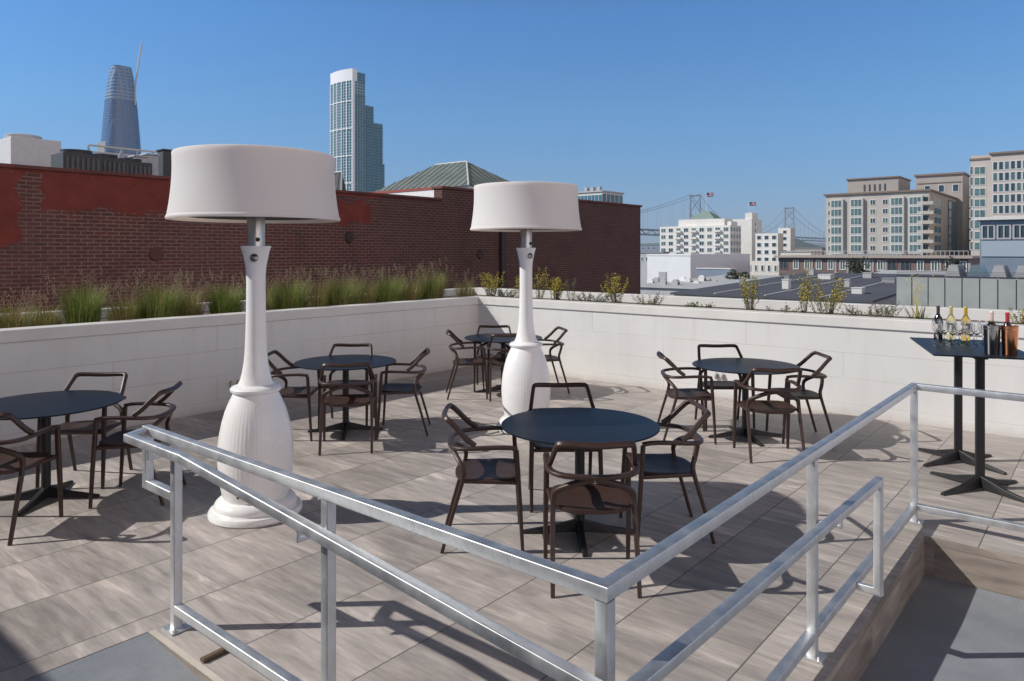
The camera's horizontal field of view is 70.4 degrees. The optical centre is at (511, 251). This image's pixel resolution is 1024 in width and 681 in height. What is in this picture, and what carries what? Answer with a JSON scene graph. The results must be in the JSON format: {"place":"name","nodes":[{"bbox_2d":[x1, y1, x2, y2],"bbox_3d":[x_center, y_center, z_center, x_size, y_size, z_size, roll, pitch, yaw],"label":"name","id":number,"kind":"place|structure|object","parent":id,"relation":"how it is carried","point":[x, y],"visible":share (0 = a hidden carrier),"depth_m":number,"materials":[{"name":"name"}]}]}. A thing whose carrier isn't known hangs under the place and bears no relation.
{"place":"outdoors","nodes":[
{"label":"outdoors","id":0,"kind":"place"},
{"bbox_2d":[0,133,60,166],"bbox_3d":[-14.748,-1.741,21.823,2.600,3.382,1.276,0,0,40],"label":"building","id":1,"kind":"structure","parent":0,"point":[25,149],"depth_m":20.92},
{"bbox_2d":[335,171,345,189],"bbox_3d":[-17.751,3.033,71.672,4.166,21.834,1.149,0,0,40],"label":"building","id":2,"kind":"structure","parent":0,"point":[339,183],"depth_m":70.75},
{"bbox_2d":[330,68,384,191],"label":"skyscraper","id":3,"kind":"structure","parent":0,"point":[356,143],"depth_m":734.42,"materials":[{"name":"white glass"}]},
{"bbox_2d":[375,161,509,191],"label":"hip roof building","id":4,"kind":"structure","parent":0,"point":[463,174],"depth_m":64.99,"materials":[{"name":"metal"}]},
{"bbox_2d":[0,366,1023,680],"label":"terrace floor","id":5,"kind":"structure","parent":0,"point":[78,580],"depth_m":4.77,"materials":[{"name":"tile"}]},
{"bbox_2d":[0,412,62,545],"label":"armchair","id":6,"kind":"object","parent":5,"relation":"on","point":[14,461],"visible":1,"depth_m":5.02,"materials":[{"name":"brown metal"}]},
{"bbox_2d":[0,390,123,516],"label":"round table","id":7,"kind":"object","parent":5,"relation":"on","point":[45,407],"visible":0.97,"depth_m":5.71,"materials":[{"name":"black metal"}]},
{"bbox_2d":[35,372,132,488],"bbox_3d":[-3.640,1.512,6.222,0.569,0.882,0.550,0,0,-2],"label":"armchair","id":8,"kind":"object","parent":5,"relation":"on","point":[68,428],"visible":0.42,"depth_m":6.22,"materials":[{"name":"brown metal"}]},
{"bbox_2d":[88,381,186,508],"bbox_3d":[-2.968,1.512,5.800,0.550,0.882,0.569,0,0,-6],"label":"armchair","id":9,"kind":"object","parent":5,"relation":"on","point":[114,440],"visible":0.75,"depth_m":5.60,"materials":[{"name":"brown metal"}]},
{"bbox_2d":[149,629,223,680],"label":"edge trim","id":10,"kind":"structure","parent":5,"relation":"on","point":[206,671],"depth_m":3.49,"materials":[{"name":"stone"}]},
{"bbox_2d":[200,647,226,662],"bbox_3d":[-1.420,1.938,3.511,0.034,0.018,0.170,0,0,36],"label":"wood strip","id":11,"kind":"object","parent":5,"relation":"on","point":[213,654],"visible":0.66,"depth_m":3.48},
{"bbox_2d":[165,144,340,528],"bbox_3d":[-1.916,0.611,5.430,1.234,2.678,1.234,0,0,0],"label":"patio lamp","id":12,"kind":"object","parent":5,"relation":"on","point":[255,188],"visible":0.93,"depth_m":5.18,"materials":[{"name":"white ceramic"}]},
{"bbox_2d":[267,350,322,440],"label":"armchair","id":13,"kind":"object","parent":5,"relation":"on","point":[307,391],"visible":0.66,"depth_m":7.63,"materials":[{"name":"brown metal"}]},
{"bbox_2d":[293,354,395,439],"bbox_3d":[-1.810,1.572,7.900,1.090,0.755,1.090,0,0,-9],"label":"round table","id":14,"kind":"object","parent":5,"relation":"on","point":[316,363],"visible":0.85,"depth_m":7.87,"materials":[{"name":"black metal"}]},
{"bbox_2d":[318,343,373,427],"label":"armchair","id":15,"kind":"object","parent":5,"relation":"on","point":[367,374],"visible":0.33,"depth_m":8.35,"materials":[{"name":"brown metal"}]},
{"bbox_2d":[318,362,377,454],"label":"armchair","id":16,"kind":"object","parent":5,"relation":"on","point":[353,400],"visible":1,"depth_m":7.09,"materials":[{"name":"brown metal"}]},
{"bbox_2d":[377,347,430,436],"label":"armchair","id":17,"kind":"object","parent":5,"relation":"on","point":[386,388],"visible":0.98,"depth_m":7.76,"materials":[{"name":"brown metal"}]},
{"bbox_2d":[446,329,487,399],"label":"armchair","id":18,"kind":"object","parent":5,"relation":"on","point":[458,361],"visible":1,"depth_m":9.62,"materials":[{"name":"brown metal"}]},
{"bbox_2d":[440,403,523,553],"bbox_3d":[-0.202,1.512,4.950,0.550,0.882,0.569,0,0,-2],"label":"armchair","id":19,"kind":"object","parent":5,"relation":"on","point":[503,471],"visible":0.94,"depth_m":4.79,"materials":[{"name":"brown metal"}]},
{"bbox_2d":[473,325,510,391],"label":"armchair","id":20,"kind":"object","parent":5,"relation":"on","point":[475,368],"visible":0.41,"depth_m":10.49,"materials":[{"name":"brown metal"}]},
{"bbox_2d":[487,334,516,401],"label":"armchair","id":21,"kind":"object","parent":5,"relation":"on","point":[491,361],"visible":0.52,"depth_m":9.55,"materials":[{"name":"brown metal"}]},
{"bbox_2d":[464,333,541,392],"bbox_3d":[-0.120,1.572,10.140,1.090,0.755,1.090,0,0,-14],"label":"round table","id":22,"kind":"object","parent":5,"relation":"on","point":[486,337],"visible":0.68,"depth_m":10.10,"materials":[{"name":"black metal"}]},
{"bbox_2d":[470,181,581,434],"bbox_3d":[0.154,0.611,8.000,1.234,2.678,1.234,0,0,-17],"label":"patio lamp","id":23,"kind":"object","parent":5,"relation":"on","point":[525,209],"visible":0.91,"depth_m":7.74,"materials":[{"name":"white ceramic"}]},
{"bbox_2d":[537,326,569,392],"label":"armchair","id":24,"kind":"object","parent":5,"relation":"on","point":[550,358],"visible":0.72,"depth_m":10.12,"materials":[{"name":"brown metal"}]},
{"bbox_2d":[528,382,602,512],"bbox_3d":[0.400,1.512,5.702,0.569,0.882,0.550,0,0,-2],"label":"armchair","id":25,"kind":"object","parent":5,"relation":"on","point":[540,447],"visible":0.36,"depth_m":5.48,"materials":[{"name":"brown metal"}]},
{"bbox_2d":[123,382,1023,680],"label":"metal railing","id":26,"kind":"object","parent":5,"relation":"on","point":[605,592],"visible":1,"depth_m":2.91,"materials":[{"name":"metal"}]},
{"bbox_2d":[501,407,659,556],"bbox_3d":[0.470,1.572,5.030,1.090,0.755,1.090,0,0,0],"label":"round table","id":27,"kind":"object","parent":5,"relation":"on","point":[551,426],"visible":0.86,"depth_m":5.00,"materials":[{"name":"metal"}]},
{"bbox_2d":[543,441,641,597],"bbox_3d":[0.475,1.512,4.348,0.569,0.882,0.550,0,0,0],"label":"armchair","id":28,"kind":"object","parent":5,"relation":"on","point":[584,494],"visible":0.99,"depth_m":4.21,"materials":[{"name":"brown metal"}]},
{"bbox_2d":[619,399,715,543],"bbox_3d":[1.077,1.512,5.080,0.550,0.882,0.569,0,0,-3],"label":"armchair","id":29,"kind":"object","parent":5,"relation":"on","point":[665,465],"visible":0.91,"depth_m":4.91,"materials":[{"name":"brown metal"}]},
{"bbox_2d":[656,351,716,444],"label":"armchair","id":30,"kind":"object","parent":5,"relation":"on","point":[675,393],"visible":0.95,"depth_m":7.45,"materials":[{"name":"brown metal"}]},
{"bbox_2d":[694,344,754,430],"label":"armchair","id":31,"kind":"object","parent":5,"relation":"on","point":[723,385],"visible":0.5,"depth_m":8.27,"materials":[{"name":"brown metal"}]},
{"bbox_2d":[692,358,800,446],"bbox_3d":[2.460,1.572,7.650,1.090,0.755,1.090,0,0,-6],"label":"round table","id":32,"kind":"object","parent":5,"relation":"on","point":[743,366],"visible":0.88,"depth_m":7.62,"materials":[{"name":"black metal"}]},
{"bbox_2d":[733,368,804,462],"bbox_3d":[2.460,1.512,6.938,0.569,0.882,0.550,0,0,2],"label":"armchair","id":33,"kind":"object","parent":5,"relation":"on","point":[754,405],"visible":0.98,"depth_m":6.80,"materials":[{"name":"brown metal"}]},
{"bbox_2d":[766,351,832,443],"bbox_3d":[3.032,1.512,7.640,0.550,0.882,0.569,0,0,2],"label":"armchair","id":34,"kind":"object","parent":5,"relation":"on","point":[804,394],"visible":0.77,"depth_m":7.49,"materials":[{"name":"brown metal"}]},
{"bbox_2d":[910,337,1023,502],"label":"bar table","id":35,"kind":"object","parent":5,"relation":"on","point":[978,479],"visible":0.9,"depth_m":6.07,"materials":[{"name":"metal"}]},
{"bbox_2d":[933,322,942,345],"bbox_3d":[3.785,0.733,6.451,0.076,0.205,0.076,0,0,0],"label":"wine glass","id":36,"kind":"object","parent":35,"relation":"on","point":[937,328],"visible":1,"depth_m":6.43,"materials":[{"name":"white"}]},
{"bbox_2d":[965,323,974,346],"bbox_3d":[4.015,0.733,6.360,0.076,0.205,0.076,0,0,0],"label":"wine glass","id":37,"kind":"object","parent":35,"relation":"on","point":[970,329],"visible":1,"depth_m":6.34,"materials":[{"name":"white"}]},
{"bbox_2d":[983,324,1000,354],"bbox_3d":[3.915,0.716,5.920,0.127,0.238,0.127,0,0,-23],"label":"wine cooler","id":38,"kind":"object","parent":35,"relation":"on","point":[991,334],"visible":0.96,"depth_m":5.88,"materials":[{"name":"metal"}]},
{"bbox_2d":[1001,325,1018,355],"bbox_3d":[4.030,0.716,5.875,0.127,0.238,0.127,0,0,-23],"label":"wine cooler","id":39,"kind":"object","parent":35,"relation":"on","point":[1009,338],"visible":0.98,"depth_m":5.83,"materials":[{"name":"orange metal"}]},
{"bbox_2d":[0,0,1023,242],"label":"sky","id":40,"kind":"structure","parent":0,"point":[774,105],"materials":[{"name":"blue"}]},
{"bbox_2d":[640,244,659,251],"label":"city block","id":41,"kind":"structure","parent":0,"point":[649,247],"depth_m":529.56,"materials":[{"name":"blue concrete"}]},
{"bbox_2d":[640,252,669,283],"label":"city block","id":42,"kind":"structure","parent":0,"point":[643,267],"depth_m":264.68,"materials":[{"name":"white concrete"}]},
{"bbox_2d":[647,254,750,280],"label":"warehouse","id":43,"kind":"structure","parent":0,"point":[668,267],"depth_m":154.57,"materials":[{"name":"white"}]},
{"bbox_2d":[660,193,740,253],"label":"apartment block","id":44,"kind":"structure","parent":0,"point":[706,232],"depth_m":360.25,"materials":[{"name":"white paint"}]},
{"bbox_2d":[655,238,825,247],"bbox_3d":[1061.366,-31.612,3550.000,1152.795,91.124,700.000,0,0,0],"label":"hills","id":45,"kind":"structure","parent":0,"point":[800,244],"depth_m":3303.69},
{"bbox_2d":[733,202,761,260],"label":"stair tower","id":46,"kind":"structure","parent":0,"point":[750,224],"depth_m":382.16,"materials":[{"name":"white paint"}]},
{"bbox_2d":[750,261,778,274],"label":"apartment block","id":47,"kind":"structure","parent":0,"point":[764,267],"depth_m":207.62,"materials":[{"name":"beige paint"}]},
{"bbox_2d":[755,233,782,260],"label":"apartment block","id":48,"kind":"structure","parent":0,"point":[768,246],"depth_m":333.14,"materials":[{"name":"white paint"}]},
{"bbox_2d":[778,228,794,250],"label":"apartment block","id":49,"kind":"structure","parent":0,"point":[788,239],"depth_m":373.64,"materials":[{"name":"white paint"}]},
{"bbox_2d":[780,251,822,254],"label":"city block","id":50,"kind":"structure","parent":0,"point":[800,252],"depth_m":304.24,"materials":[{"name":"beige paint"}]},
{"bbox_2d":[845,257,871,272],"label":"street tree","id":51,"kind":"object","parent":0,"point":[857,266],"visible":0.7,"depth_m":119.68,"materials":[{"name":"green plant"}]},
{"bbox_2d":[896,271,1023,309],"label":"roof screen","id":52,"kind":"object","parent":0,"point":[1001,293],"visible":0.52,"depth_m":42.49,"materials":[{"name":"metal"}]},
{"bbox_2d":[945,264,1023,279],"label":"skylight roof","id":53,"kind":"structure","parent":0,"point":[973,270],"depth_m":55.73,"materials":[{"name":"white glass"}]},
{"bbox_2d":[969,150,1023,254],"bbox_3d":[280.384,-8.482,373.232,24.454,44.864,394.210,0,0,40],"label":"apartment block","id":54,"kind":"structure","parent":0,"point":[997,184],"depth_m":225.83,"materials":[{"name":"beige concrete"}]},
{"label":"ground","id":55,"kind":"structure","parent":0,"visible":0},
{"bbox_2d":[24,632,146,680],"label":"terrace base","id":56,"kind":"object","parent":55,"relation":"on","point":[85,656],"depth_m":4.04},
{"bbox_2d":[0,288,478,447],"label":"planter wall","id":57,"kind":"structure","parent":56,"relation":"on","point":[200,358],"depth_m":8.76,"materials":[{"name":"concrete"}]},
{"bbox_2d":[0,285,43,328],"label":"grass clump","id":58,"kind":"object","parent":57,"relation":"on","point":[15,319],"visible":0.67,"depth_m":7.79,"materials":[{"name":"plant"}]},
{"bbox_2d":[24,292,66,325],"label":"grass clump","id":59,"kind":"object","parent":57,"relation":"on","point":[49,320],"visible":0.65,"depth_m":8.27,"materials":[{"name":"plant"}]},
{"bbox_2d":[42,268,122,323],"bbox_3d":[-4.959,0.532,8.391,0.786,0.756,0.831,0,0,0],"label":"grass clump","id":60,"kind":"object","parent":57,"relation":"on","point":[84,309],"visible":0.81,"depth_m":8.24,"materials":[{"name":"plant"}]},
{"bbox_2d":[100,279,153,320],"bbox_3d":[-4.715,0.622,8.837,0.712,0.576,0.730,0,0,0],"label":"grass clump","id":61,"kind":"object","parent":57,"relation":"on","point":[123,311],"visible":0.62,"depth_m":8.73,"materials":[{"name":"plant"}]},
{"bbox_2d":[123,268,193,318],"bbox_3d":[-4.371,0.551,9.016,0.873,0.718,0.859,0,0,0],"label":"grass clump","id":62,"kind":"object","parent":57,"relation":"on","point":[159,306],"visible":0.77,"depth_m":8.88,"materials":[{"name":"plant"}]},
{"bbox_2d":[159,267,217,315],"bbox_3d":[-4.220,0.557,9.424,0.783,0.707,0.794,0,0,0],"label":"grass clump","id":63,"kind":"object","parent":57,"relation":"on","point":[190,305],"visible":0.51,"depth_m":9.35,"materials":[{"name":"plant"}]},
{"bbox_2d":[197,269,245,313],"bbox_3d":[-3.824,0.571,9.640,0.793,0.679,0.798,0,0,0],"label":"grass clump","id":64,"kind":"object","parent":57,"relation":"on","point":[223,303],"visible":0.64,"depth_m":9.50,"materials":[{"name":"plant"}]},
{"bbox_2d":[239,268,289,309],"bbox_3d":[-3.484,0.570,10.202,0.799,0.681,0.787,0,0,0],"label":"grass clump","id":65,"kind":"object","parent":57,"relation":"on","point":[269,304],"visible":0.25,"depth_m":10.18,"materials":[{"name":"plant"}]},
{"bbox_2d":[266,268,315,309],"bbox_3d":[-3.199,0.554,10.364,0.921,0.713,0.892,0,0,0],"label":"grass clump","id":66,"kind":"object","parent":57,"relation":"on","point":[289,297],"visible":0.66,"depth_m":10.25,"materials":[{"name":"plant"}]},
{"bbox_2d":[293,267,342,306],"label":"grass clump","id":67,"kind":"object","parent":57,"relation":"on","point":[317,300],"visible":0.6,"depth_m":10.85,"materials":[{"name":"plant"}]},
{"bbox_2d":[314,263,370,305],"bbox_3d":[-2.588,0.534,11.110,0.862,0.752,0.906,0,0,35],"label":"grass clump","id":68,"kind":"object","parent":57,"relation":"on","point":[345,295],"visible":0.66,"depth_m":10.94,"materials":[{"name":"plant"}]},
{"bbox_2d":[345,268,385,303],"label":"grass clump","id":69,"kind":"object","parent":57,"relation":"on","point":[365,297],"visible":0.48,"depth_m":11.65,"materials":[{"name":"plant"}]},
{"bbox_2d":[362,264,411,302],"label":"grass clump","id":70,"kind":"object","parent":57,"relation":"on","point":[390,293],"visible":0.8,"depth_m":11.66,"materials":[{"name":"plant"}]},
{"bbox_2d":[394,263,428,300],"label":"grass clump","id":71,"kind":"object","parent":57,"relation":"on","point":[411,293],"visible":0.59,"depth_m":12.21,"materials":[{"name":"plant"}]},
{"bbox_2d":[407,258,453,299],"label":"grass clump","id":72,"kind":"object","parent":57,"relation":"on","point":[430,290],"visible":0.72,"depth_m":12.37,"materials":[{"name":"plant"}]},
{"bbox_2d":[25,575,1023,680],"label":"ramp","id":73,"kind":"structure","parent":56,"relation":"on","point":[942,630],"depth_m":3.99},
{"bbox_2d":[148,536,1023,680],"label":"ramp riser","id":74,"kind":"object","parent":56,"relation":"on","point":[984,569],"visible":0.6,"depth_m":4.67,"materials":[{"name":"tile"}]},
{"bbox_2d":[443,287,1023,437],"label":"planter wall","id":75,"kind":"structure","parent":56,"relation":"on","point":[874,361],"depth_m":9.42,"materials":[{"name":"concrete"}]},
{"bbox_2d":[446,266,481,296],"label":"grass clump","id":76,"kind":"object","parent":75,"relation":"on","point":[464,291],"visible":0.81,"depth_m":13.80,"materials":[{"name":"plant"}]},
{"bbox_2d":[478,272,503,296],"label":"flowering plant","id":77,"kind":"object","parent":75,"relation":"on","point":[494,286],"visible":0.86,"depth_m":12.93,"materials":[{"name":"yellow plant"}]},
{"bbox_2d":[532,267,548,298],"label":"flowering plant","id":78,"kind":"object","parent":75,"relation":"on","point":[538,282],"visible":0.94,"depth_m":12.31,"materials":[{"name":"green plant"}]},
{"bbox_2d":[550,277,564,299],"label":"flowering plant","id":79,"kind":"object","parent":75,"relation":"on","point":[556,291],"visible":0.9,"depth_m":11.96,"materials":[{"name":"yellow plant"}]},
{"bbox_2d":[570,291,609,301],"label":"flowering plant","id":80,"kind":"object","parent":75,"relation":"on","point":[589,297],"visible":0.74,"depth_m":11.69,"materials":[{"name":"green plant"}]},
{"bbox_2d":[600,273,628,302],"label":"flowering plant","id":81,"kind":"object","parent":75,"relation":"on","point":[614,299],"visible":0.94,"depth_m":11.20,"materials":[{"name":"yellow plant"}]},
{"bbox_2d":[631,293,663,304],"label":"flowering plant","id":82,"kind":"object","parent":75,"relation":"on","point":[650,301],"visible":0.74,"depth_m":10.79,"materials":[{"name":"green plant"}]},
{"bbox_2d":[737,271,761,309],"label":"flowering plant","id":83,"kind":"object","parent":75,"relation":"on","point":[751,302],"visible":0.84,"depth_m":9.78,"materials":[{"name":"yellow plant"}]},
{"bbox_2d":[797,261,811,312],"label":"flowering plant","id":84,"kind":"object","parent":75,"relation":"on","point":[804,291],"visible":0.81,"depth_m":9.37,"materials":[{"name":"green plant"}]},
{"bbox_2d":[797,277,848,314],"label":"flowering plant","id":85,"kind":"object","parent":75,"relation":"on","point":[836,296],"visible":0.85,"depth_m":9.18,"materials":[{"name":"green plant"}]},
{"bbox_2d":[842,304,885,316],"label":"flowering plant","id":86,"kind":"object","parent":75,"relation":"on","point":[869,314],"visible":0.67,"depth_m":8.90,"materials":[{"name":"green plant"}]},
{"bbox_2d":[873,300,901,317],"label":"flowering plant","id":87,"kind":"object","parent":75,"relation":"on","point":[889,312],"visible":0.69,"depth_m":8.76,"materials":[{"name":"green plant"}]},
{"bbox_2d":[903,275,935,318],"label":"strappy plant","id":88,"kind":"object","parent":75,"relation":"on","point":[917,316],"visible":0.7,"depth_m":8.53,"materials":[{"name":"green plant"}]},
{"bbox_2d":[97,65,140,157],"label":"skyscraper","id":89,"kind":"structure","parent":55,"relation":"on","point":[120,124],"depth_m":1260.74,"materials":[{"name":"blue glass"}]},
{"bbox_2d":[0,163,641,312],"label":"brick building","id":90,"kind":"structure","parent":55,"relation":"on","point":[56,221],"depth_m":17.01,"materials":[{"name":"red brick"}]},
{"bbox_2d":[51,149,101,170],"bbox_3d":[-11.660,-1.387,19.443,0.930,2.674,0.950,0,0,40],"label":"condenser unit","id":91,"kind":"object","parent":90,"relation":"on","point":[77,159],"visible":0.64,"depth_m":19.13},
{"bbox_2d":[92,153,126,172],"bbox_3d":[-11.574,-1.401,20.543,0.930,2.703,0.950,0,0,40],"label":"condenser unit","id":92,"kind":"object","parent":90,"relation":"on","point":[112,163],"visible":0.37,"depth_m":20.34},
{"bbox_2d":[87,144,157,157],"bbox_3d":[-13.239,-1.732,24.471,1.665,3.364,2.562,0,0,40],"label":"steel frame","id":93,"kind":"object","parent":90,"relation":"on","point":[117,154],"visible":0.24,"depth_m":23.81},
{"bbox_2d":[120,158,151,174],"bbox_3d":[-11.403,-1.409,21.643,0.930,2.718,0.950,0,0,40],"label":"condenser unit","id":94,"kind":"object","parent":90,"relation":"on","point":[136,166],"visible":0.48,"depth_m":21.42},
{"bbox_2d":[139,153,159,175],"bbox_3d":[-11.159,-1.532,22.524,0.480,2.965,0.590,0,0,40],"label":"vent unit","id":95,"kind":"object","parent":90,"relation":"on","point":[153,159],"visible":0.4,"depth_m":22.35,"materials":[{"name":"metal"}]},
{"bbox_2d":[149,247,162,260],"bbox_3d":[-7.553,0.050,15.410,0.050,0.300,0.300,0,0,40],"label":"wall plate","id":96,"kind":"object","parent":90,"relation":"attached to","point":[155,253],"depth_m":15.39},
{"bbox_2d":[156,149,171,175],"bbox_3d":[-10.999,-1.650,23.224,0.480,3.200,0.590,0,0,40],"label":"vent unit","id":97,"kind":"object","parent":90,"relation":"on","point":[164,163],"visible":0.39,"depth_m":23.00,"materials":[{"name":"metal"}]},
{"bbox_2d":[499,232,506,287],"bbox_3d":[-0.303,0.575,24.025,0.137,2.750,0.280,0,0,40],"label":"downpipe","id":98,"kind":"object","parent":90,"relation":"attached to","point":[502,252],"visible":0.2,"depth_m":23.96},
{"bbox_2d":[578,186,623,202],"bbox_3d":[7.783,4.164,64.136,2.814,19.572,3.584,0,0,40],"label":"building","id":99,"kind":"structure","parent":55,"relation":"on","point":[599,194],"depth_m":62.87,"materials":[{"name":"white glass"}]},
{"bbox_2d":[640,275,782,295],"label":"building","id":100,"kind":"structure","parent":55,"relation":"on","point":[653,288],"depth_m":88.61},
{"bbox_2d":[724,269,750,278],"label":"street tree","id":101,"kind":"object","parent":100,"relation":"on","point":[734,276],"visible":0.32,"depth_m":100.00,"materials":[{"name":"green plant"}]},
{"bbox_2d":[696,268,735,277],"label":"metal shed","id":102,"kind":"structure","parent":55,"relation":"on","point":[707,272],"depth_m":111.71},
{"bbox_2d":[640,194,825,241],"bbox_3d":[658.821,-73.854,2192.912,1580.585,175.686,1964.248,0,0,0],"label":"suspension bridge","id":103,"kind":"structure","parent":55,"relation":"on","point":[699,209],"depth_m":2008.33,"materials":[{"name":"metal"}]},
{"bbox_2d":[670,269,944,304],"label":"building","id":104,"kind":"structure","parent":55,"relation":"on","point":[866,287],"depth_m":73.28,"materials":[{"name":"stone"}]},
{"bbox_2d":[774,251,979,274],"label":"brick apartments","id":105,"kind":"structure","parent":55,"relation":"on","point":[797,264],"depth_m":146.65,"materials":[{"name":"brown brick"}]},
{"bbox_2d":[823,176,957,254],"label":"apartment block","id":106,"kind":"structure","parent":55,"relation":"on","point":[884,215],"depth_m":261.77,"materials":[{"name":"beige concrete"}]},
{"bbox_2d":[875,270,945,274],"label":"building","id":107,"kind":"structure","parent":55,"relation":"on","point":[907,271],"depth_m":101.34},
{"bbox_2d":[914,172,970,254],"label":"apartment block","id":108,"kind":"structure","parent":55,"relation":"on","point":[956,184],"depth_m":293.60,"materials":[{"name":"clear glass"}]},
{"bbox_2d":[973,216,1023,276],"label":"rooftop extension","id":109,"kind":"object","parent":55,"relation":"on","point":[1001,240],"visible":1,"depth_m":74.23,"materials":[{"name":"blue metal"}]},
{"bbox_2d":[981,224,994,239],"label":"window","id":110,"kind":"structure","parent":109,"relation":"in","point":[987,231],"depth_m":74.99,"materials":[{"name":"blue glass"}]},
{"bbox_2d":[997,224,1010,238],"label":"window","id":111,"kind":"structure","parent":109,"relation":"in","point":[1003,230],"depth_m":74.12,"materials":[{"name":"blue glass"}]},
{"bbox_2d":[1012,224,1023,238],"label":"window","id":112,"kind":"structure","parent":109,"relation":"in","point":[1017,229],"depth_m":73.40,"materials":[{"name":"blue glass"}]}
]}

